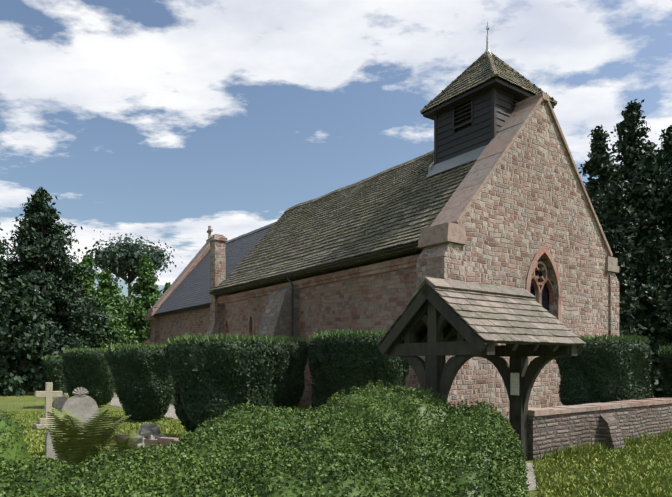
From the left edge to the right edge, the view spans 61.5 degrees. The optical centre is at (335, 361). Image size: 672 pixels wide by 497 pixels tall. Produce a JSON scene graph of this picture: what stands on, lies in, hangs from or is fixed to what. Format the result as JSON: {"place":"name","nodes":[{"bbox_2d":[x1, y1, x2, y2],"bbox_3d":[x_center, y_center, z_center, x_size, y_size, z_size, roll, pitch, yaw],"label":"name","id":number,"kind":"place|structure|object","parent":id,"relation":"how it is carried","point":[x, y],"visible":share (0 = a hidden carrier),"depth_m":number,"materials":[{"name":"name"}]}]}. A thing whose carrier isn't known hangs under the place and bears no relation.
{"place":"outdoors","nodes":[
{"label":"outdoors","id":0,"kind":"place"},
{"bbox_2d":[0,228,68,392],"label":"tree","id":1,"kind":"object","parent":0,"point":[6,270],"depth_m":33.79,"materials":[{"name":"green plant"}]},
{"bbox_2d":[0,187,136,391],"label":"conifer tree","id":2,"kind":"object","parent":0,"point":[54,280],"depth_m":35.68,"materials":[{"name":"green plant"}]},
{"bbox_2d":[65,254,128,384],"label":"tree foliage","id":3,"kind":"object","parent":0,"point":[87,261],"depth_m":42.08,"materials":[{"name":"green plant"}]},
{"bbox_2d":[144,246,209,390],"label":"church chancel walls","id":4,"kind":"structure","parent":0,"point":[165,327],"depth_m":32.25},
{"bbox_2d":[145,242,209,320],"bbox_3d":[-8.236,-5.191,36.893,8.100,5.253,0.980,0,0,-36],"label":"gable coping","id":5,"kind":"object","parent":4,"relation":"on","point":[154,308],"visible":0.44,"depth_m":35.25,"materials":[{"name":"beige stone"}]},
{"bbox_2d":[206,226,212,243],"bbox_3d":[-8.242,-8.299,36.901,0.340,1.170,0.600,0,0,-36],"label":"cross finial","id":6,"kind":"object","parent":5,"relation":"on","point":[209,230],"visible":0.71,"depth_m":36.86,"materials":[{"name":"beige stone"}]},
{"bbox_2d":[153,303,209,316],"bbox_3d":[-8.492,-2.812,30.892,0.250,0.085,8.530,0,0,-36],"label":"gutter","id":7,"kind":"object","parent":4,"relation":"attached to","point":[195,307],"visible":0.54,"depth_m":30.27,"materials":[{"name":"black metal"}]},
{"bbox_2d":[156,303,209,316],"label":"fascia","id":8,"kind":"structure","parent":4,"relation":"on","point":[184,310],"depth_m":30.48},
{"bbox_2d":[154,221,276,313],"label":"church chancel roof slates","id":9,"kind":"object","parent":8,"relation":"on","point":[192,289],"visible":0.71,"depth_m":31.80,"materials":[{"name":"grey stone"}]},
{"bbox_2d":[240,335,307,343],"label":"yew topiary shoots","id":10,"kind":"object","parent":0,"point":[292,338],"visible":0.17,"depth_m":17.34,"materials":[{"name":"green plant"}]},
{"bbox_2d":[43,389,587,490],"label":"gravel path","id":11,"kind":"structure","parent":0,"point":[530,476],"depth_m":9.28,"materials":[{"name":"beige gravel"}]},
{"bbox_2d":[0,387,671,496],"bbox_3d":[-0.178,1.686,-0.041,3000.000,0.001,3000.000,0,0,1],"label":"ground","id":12,"kind":"structure","parent":0,"point":[29,401],"depth_m":21.42,"materials":[{"name":"green plant"}]},
{"bbox_2d":[0,410,31,462],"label":"box shrub","id":13,"kind":"object","parent":12,"relation":"on","point":[12,451],"depth_m":9.31,"materials":[{"name":"green plant"}]},
{"bbox_2d":[0,275,68,395],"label":"tree foliage","id":14,"kind":"object","parent":12,"relation":"on","point":[35,340],"depth_m":29.43,"materials":[{"name":"green plant"}]},
{"bbox_2d":[26,409,61,462],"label":"grave weeds","id":15,"kind":"object","parent":12,"relation":"on","point":[34,428],"visible":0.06,"depth_m":14.08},
{"bbox_2d":[33,382,61,429],"bbox_3d":[-7.271,1.101,14.290,0.620,1.170,0.400,2,-1,-39],"label":"grave cross","id":16,"kind":"object","parent":12,"relation":"on","point":[48,393],"visible":0.71,"depth_m":14.21,"materials":[{"name":"beige stone"}]},
{"bbox_2d":[41,357,67,393],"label":"yew topiary leaves","id":17,"kind":"object","parent":12,"relation":"on","point":[56,363],"depth_m":28.62,"materials":[{"name":"green plant"}]},
{"bbox_2d":[41,355,62,359],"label":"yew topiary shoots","id":18,"kind":"object","parent":17,"relation":"attached to","point":[58,356],"visible":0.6,"depth_m":28.79,"materials":[{"name":"green plant"}]},
{"bbox_2d":[52,396,67,413],"bbox_3d":[-9.003,1.402,18.491,0.480,0.570,0.140,0,5,-42],"label":"headstone","id":19,"kind":"object","parent":12,"relation":"on","point":[58,403],"visible":0.54,"depth_m":18.39,"materials":[{"name":"grey stone"}]},
{"bbox_2d":[45,426,80,459],"bbox_3d":[-4.467,1.336,9.332,0.600,0.700,0.100,0,0,-42],"label":"gravestone","id":20,"kind":"object","parent":12,"relation":"on","point":[49,451],"visible":0.18,"depth_m":9.13,"materials":[{"name":"grey stone"}]},
{"bbox_2d":[62,387,101,434],"bbox_3d":[-4.645,1.075,10.278,0.720,1.226,0.145,0,-6,-32],"label":"round headstone","id":21,"kind":"object","parent":12,"relation":"on","point":[81,404],"visible":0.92,"depth_m":10.28,"materials":[{"name":"grey stone"}]},
{"bbox_2d":[51,273,114,348],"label":"tree foliage","id":22,"kind":"object","parent":12,"relation":"on","point":[93,343],"depth_m":40.02,"materials":[{"name":"green plant"}]},
{"bbox_2d":[62,350,114,405],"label":"yew topiary leaves","id":23,"kind":"object","parent":12,"relation":"on","point":[65,365],"depth_m":20.40,"materials":[{"name":"green plant"}]},
{"bbox_2d":[62,347,108,353],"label":"yew topiary shoots","id":24,"kind":"object","parent":23,"relation":"attached to","point":[88,349],"visible":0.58,"depth_m":20.49,"materials":[{"name":"green plant"}]},
{"bbox_2d":[46,402,130,464],"bbox_3d":[-3.363,1.132,7.564,1.169,1.108,1.226,0,0,1],"label":"fern clump","id":25,"kind":"object","parent":12,"relation":"on","point":[72,442],"visible":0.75,"depth_m":7.41,"materials":[{"name":"green plant"}]},
{"bbox_2d":[97,430,148,459],"bbox_3d":[-2.890,1.255,7.579,0.661,0.662,0.784,0,0,-45],"label":"fern clump","id":26,"kind":"object","parent":12,"relation":"on","point":[129,443],"visible":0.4,"depth_m":7.45,"materials":[{"name":"green plant"}]},
{"bbox_2d":[115,286,134,321],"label":"broadleaf tree","id":27,"kind":"object","parent":12,"relation":"on","point":[125,303],"visible":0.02,"depth_m":51.38,"materials":[{"name":"green plant"}]},
{"bbox_2d":[96,267,143,347],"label":"tree foliage","id":28,"kind":"object","parent":27,"relation":"attached to","point":[106,279],"depth_m":46.12,"materials":[{"name":"green plant"}]},
{"bbox_2d":[113,253,162,344],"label":"foliage","id":29,"kind":"object","parent":27,"relation":"attached to","point":[147,290],"depth_m":49.46,"materials":[{"name":"green plant"}]},
{"bbox_2d":[78,230,180,302],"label":"scots pine","id":30,"kind":"object","parent":12,"relation":"on","point":[117,253],"depth_m":55.05,"materials":[{"name":"green plant"}]},
{"bbox_2d":[104,347,175,420],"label":"yew topiary leaves","id":31,"kind":"object","parent":12,"relation":"on","point":[112,368],"depth_m":15.41,"materials":[{"name":"green plant"}]},
{"bbox_2d":[103,342,166,352],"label":"yew topiary shoots","id":32,"kind":"object","parent":31,"relation":"attached to","point":[122,346],"visible":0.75,"depth_m":15.51,"materials":[{"name":"green plant"}]},
{"bbox_2d":[113,434,180,449],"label":"grave kerb stones","id":33,"kind":"object","parent":12,"relation":"on","point":[163,440],"visible":0.12,"depth_m":10.59,"materials":[{"name":"stone"}]},
{"bbox_2d":[132,424,166,449],"bbox_3d":[-3.603,1.457,10.918,0.753,0.521,0.816,0,0,36],"label":"gravestone","id":34,"kind":"object","parent":12,"relation":"on","point":[153,430],"visible":0.42,"depth_m":10.75,"materials":[{"name":"grey stone"}]},
{"bbox_2d":[0,410,309,468],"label":"lawn tufts","id":35,"kind":"object","parent":12,"relation":"on","point":[34,448],"visible":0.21,"depth_m":14.52,"materials":[{"name":"green plant"}]},
{"bbox_2d":[140,282,170,345],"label":"tree","id":36,"kind":"object","parent":12,"relation":"on","point":[147,334],"visible":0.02,"depth_m":46.67,"materials":[{"name":"green plant"}]},
{"bbox_2d":[206,234,226,336],"bbox_3d":[-6.090,-2.194,26.712,1.760,7.760,0.710,0,0,-36],"label":"chimney","id":37,"kind":"object","parent":12,"relation":"on","point":[217,259],"visible":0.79,"depth_m":26.79,"materials":[{"name":"stone"}]},
{"bbox_2d":[163,338,289,434],"bbox_3d":[-2.209,0.562,11.786,2.476,2.115,2.391,0,0,1],"label":"yew topiary","id":38,"kind":"object","parent":12,"relation":"on","point":[243,363],"depth_m":10.89,"materials":[{"name":"green plant"}]},
{"bbox_2d":[165,332,288,346],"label":"yew topiary shoots","id":39,"kind":"object","parent":38,"relation":"attached to","point":[191,337],"visible":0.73,"depth_m":11.09,"materials":[{"name":"green plant"}]},
{"bbox_2d":[0,378,529,496],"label":"box hedge","id":40,"kind":"object","parent":12,"relation":"on","point":[41,465],"depth_m":5.16,"materials":[{"name":"green plant"}]},
{"bbox_2d":[258,284,299,403],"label":"buttress","id":41,"kind":"structure","parent":12,"relation":"on","point":[276,319],"depth_m":20.94,"materials":[{"name":"grey stone"}]},
{"bbox_2d":[273,339,308,411],"bbox_3d":[-2.034,0.453,17.833,2.416,2.340,2.428,0,0,1],"label":"yew topiary","id":42,"kind":"object","parent":12,"relation":"on","point":[301,368],"depth_m":17.27,"materials":[{"name":"green plant"}]},
{"bbox_2d":[219,266,415,407],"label":"church nave walls","id":43,"kind":"structure","parent":12,"relation":"on","point":[378,301],"depth_m":19.00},
{"bbox_2d":[209,243,417,335],"bbox_3d":[-1.740,-1.785,21.023,0.250,2.942,13.930,0,0,-36],"label":"gutter and downpipe","id":44,"kind":"object","parent":43,"relation":"attached to","point":[348,260],"visible":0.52,"depth_m":19.95,"materials":[{"name":"black metal"}]},
{"bbox_2d":[218,254,419,336],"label":"church nave dressings","id":45,"kind":"structure","parent":43,"relation":"attached to","point":[391,265],"depth_m":19.44,"materials":[{"name":"stone"}]},
{"bbox_2d":[211,156,427,294],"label":"roof","id":46,"kind":"structure","parent":43,"relation":"on","point":[407,252],"depth_m":20.55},
{"bbox_2d":[210,150,476,290],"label":"church nave roof tiles","id":47,"kind":"object","parent":46,"relation":"on","point":[401,217],"visible":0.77,"depth_m":21.00,"materials":[{"name":"grey tile"}]},
{"bbox_2d":[244,157,433,264],"bbox_3d":[-0.197,-5.797,22.874,2.690,2.976,12.224,0,0,-36],"label":"moss","id":48,"kind":"object","parent":47,"relation":"on","point":[422,206],"visible":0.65,"depth_m":22.64,"materials":[{"name":"green plant"}]},
{"bbox_2d":[426,145,486,176],"bbox_3d":[4.430,-7.186,18.450,1.530,1.936,2.660,0,0,-36],"label":"lead flashing","id":49,"kind":"object","parent":47,"relation":"on","point":[464,158],"visible":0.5,"depth_m":18.21,"materials":[{"name":"grey metal"}]},
{"bbox_2d":[308,333,410,413],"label":"yew topiary leaves","id":50,"kind":"object","parent":12,"relation":"on","point":[401,379],"depth_m":12.18,"materials":[{"name":"green plant"}]},
{"bbox_2d":[308,328,387,340],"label":"yew topiary shoots","id":51,"kind":"object","parent":50,"relation":"on","point":[338,332],"visible":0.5,"depth_m":12.36,"materials":[{"name":"green plant"}]},
{"bbox_2d":[378,284,583,459],"bbox_3d":[2.321,0.262,9.124,2.440,2.847,2.180,0,0,-36],"label":"lychgate","id":52,"kind":"object","parent":12,"relation":"on","point":[434,312],"visible":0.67,"depth_m":8.74,"materials":[{"name":"wood"}]},
{"bbox_2d":[416,285,582,345],"bbox_3d":[2.321,-0.717,9.124,2.360,0.926,2.166,0,0,-36],"label":"lychgate roof boarding","id":53,"kind":"object","parent":52,"relation":"on","point":[422,327],"visible":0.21,"depth_m":8.74,"materials":[{"name":"brown wood"}]},
{"bbox_2d":[377,277,585,344],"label":"lychgate roof tiles","id":54,"kind":"object","parent":53,"relation":"on","point":[485,312],"visible":0.71,"depth_m":8.58,"materials":[{"name":"tile"}]},
{"bbox_2d":[510,373,518,394],"bbox_3d":[3.060,0.376,9.669,0.013,0.380,0.170,0,0,-36],"label":"notice board","id":55,"kind":"object","parent":52,"relation":"attached to","point":[514,383],"visible":1,"depth_m":9.67,"materials":[{"name":"white paper"}]},
{"bbox_2d":[297,403,671,458],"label":"wall weeds","id":56,"kind":"object","parent":12,"relation":"on","point":[579,450],"depth_m":10.63,"materials":[{"name":"green plant"}]},
{"bbox_2d":[416,243,618,408],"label":"church west corner piers","id":57,"kind":"structure","parent":12,"relation":"on","point":[442,261],"depth_m":14.85,"materials":[{"name":"beige stone"}]},
{"bbox_2d":[418,222,618,272],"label":"kneeler stones","id":58,"kind":"object","parent":57,"relation":"on","point":[447,232],"visible":0.62,"depth_m":14.92,"materials":[{"name":"beige stone"}]},
{"bbox_2d":[425,100,613,420],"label":"gable wall","id":59,"kind":"structure","parent":12,"relation":"on","point":[529,202],"depth_m":17.01,"materials":[{"name":"beige stone"}]},
{"bbox_2d":[430,92,612,256],"bbox_3d":[6.057,-5.883,17.538,7.964,4.522,1.020,0,0,-36],"label":"gable coping","id":60,"kind":"object","parent":59,"relation":"on","point":[456,207],"visible":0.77,"depth_m":16.41,"materials":[{"name":"beige stone"}]},
{"bbox_2d":[525,246,561,320],"bbox_3d":[6.319,-2.025,17.179,1.840,3.022,0.070,0,0,-36],"label":"window arch surround","id":61,"kind":"object","parent":59,"relation":"in","point":[540,252],"visible":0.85,"depth_m":17.27,"materials":[{"name":"beige stone"}]},
{"bbox_2d":[531,261,554,304],"bbox_3d":[6.233,-1.736,17.295,1.700,2.684,0.340,0,0,-36],"label":"window tracery","id":62,"kind":"object","parent":61,"relation":"in","point":[543,280],"visible":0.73,"depth_m":17.34,"materials":[{"name":"beige stone"}]},
{"bbox_2d":[530,260,548,310],"bbox_3d":[6.138,-1.964,17.424,1.540,2.940,0.001,0,0,-36],"label":"window glass","id":63,"kind":"object","parent":62,"relation":"in","point":[545,297],"visible":0.2,"depth_m":17.68,"materials":[{"name":"black glass"}]},
{"bbox_2d":[528,403,671,460],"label":"boundary wall","id":64,"kind":"structure","parent":12,"relation":"on","point":[609,426],"depth_m":10.77,"materials":[{"name":"stone"}]},
{"bbox_2d":[528,397,671,415],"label":"wall coping","id":65,"kind":"object","parent":64,"relation":"on","point":[552,410],"visible":0.96,"depth_m":10.99,"materials":[{"name":"beige stone"}]},
{"bbox_2d":[532,435,671,496],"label":"lawn tufts","id":66,"kind":"object","parent":12,"relation":"on","point":[649,465],"visible":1,"depth_m":8.40,"materials":[{"name":"green plant"}]},
{"bbox_2d":[555,339,653,405],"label":"yew topiary leaves","id":67,"kind":"object","parent":12,"relation":"on","point":[582,362],"depth_m":12.60,"materials":[{"name":"green plant"}]},
{"bbox_2d":[577,333,650,344],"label":"yew topiary shoots","id":68,"kind":"object","parent":67,"relation":"on","point":[623,337],"visible":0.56,"depth_m":12.67,"materials":[{"name":"green plant"}]},
{"bbox_2d":[595,181,671,397],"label":"tree","id":69,"kind":"object","parent":12,"relation":"on","point":[619,219],"depth_m":23.23,"materials":[{"name":"green plant"}]},
{"bbox_2d":[615,260,669,397],"bbox_3d":[11.422,-0.837,22.116,5.553,6.506,4.845,0,0,-36],"label":"tree","id":70,"kind":"object","parent":12,"relation":"on","point":[628,307],"depth_m":21.68,"materials":[{"name":"green plant"}]},
{"bbox_2d":[626,236,671,397],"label":"tree","id":71,"kind":"object","parent":12,"relation":"on","point":[658,297],"depth_m":22.34,"materials":[{"name":"green plant"}]},
{"bbox_2d":[640,174,671,397],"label":"tree","id":72,"kind":"object","parent":12,"relation":"on","point":[667,222],"depth_m":24.38,"materials":[{"name":"green plant"}]},
{"bbox_2d":[657,349,671,396],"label":"yew topiary leaves","id":73,"kind":"object","parent":12,"relation":"on","point":[660,361],"depth_m":13.71,"materials":[{"name":"green plant"}]},
{"bbox_2d":[656,345,671,354],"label":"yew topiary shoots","id":74,"kind":"object","parent":73,"relation":"on","point":[667,348],"visible":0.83,"depth_m":13.86,"materials":[{"name":"green plant"}]},
{"bbox_2d":[0,0,671,317],"label":"sky","id":75,"kind":"structure","parent":0,"point":[167,121],"materials":[{"name":"blue"}]},
{"bbox_2d":[434,87,521,164],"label":"church bell turret boards","id":76,"kind":"object","parent":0,"point":[491,110],"visible":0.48,"depth_m":17.83,"materials":[{"name":"black wood"}]},
{"bbox_2d":[455,101,516,132],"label":"louvers","id":77,"kind":"object","parent":76,"relation":"in","point":[468,125],"depth_m":18.30,"materials":[{"name":"black wood"}]},
{"bbox_2d":[423,65,553,119],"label":"roof eaves","id":78,"kind":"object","parent":76,"relation":"on","point":[503,85],"depth_m":17.63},
{"bbox_2d":[420,51,556,114],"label":"church bell turret roof tiles","id":79,"kind":"object","parent":78,"relation":"on","point":[482,68],"visible":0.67,"depth_m":18.30,"materials":[{"name":"tile"}]},
{"bbox_2d":[485,35,491,55],"bbox_3d":[5.063,-10.539,18.880,0.304,0.750,0.320,0,0,-36],"label":"finial","id":80,"kind":"object","parent":79,"relation":"on","point":[487,42],"visible":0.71,"depth_m":18.84,"materials":[{"name":"grey metal"}]},
{"bbox_2d":[578,124,643,300],"bbox_3d":[12.309,-4.365,26.405,8.099,13.648,7.904,0,0,1],"label":"tree","id":81,"kind":"object","parent":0,"point":[598,164],"depth_m":26.41,"materials":[{"name":"green plant"}]},
{"bbox_2d":[596,99,671,230],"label":"tree","id":82,"kind":"object","parent":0,"point":[630,133],"depth_m":27.33,"materials":[{"name":"green plant"}]},
{"bbox_2d":[608,145,671,386],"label":"tree","id":83,"kind":"object","parent":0,"point":[654,193],"depth_m":24.81,"materials":[{"name":"green plant"}]},
{"bbox_2d":[657,125,671,212],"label":"tree","id":84,"kind":"object","parent":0,"point":[666,137],"depth_m":28.43,"materials":[{"name":"green plant"}]}
]}

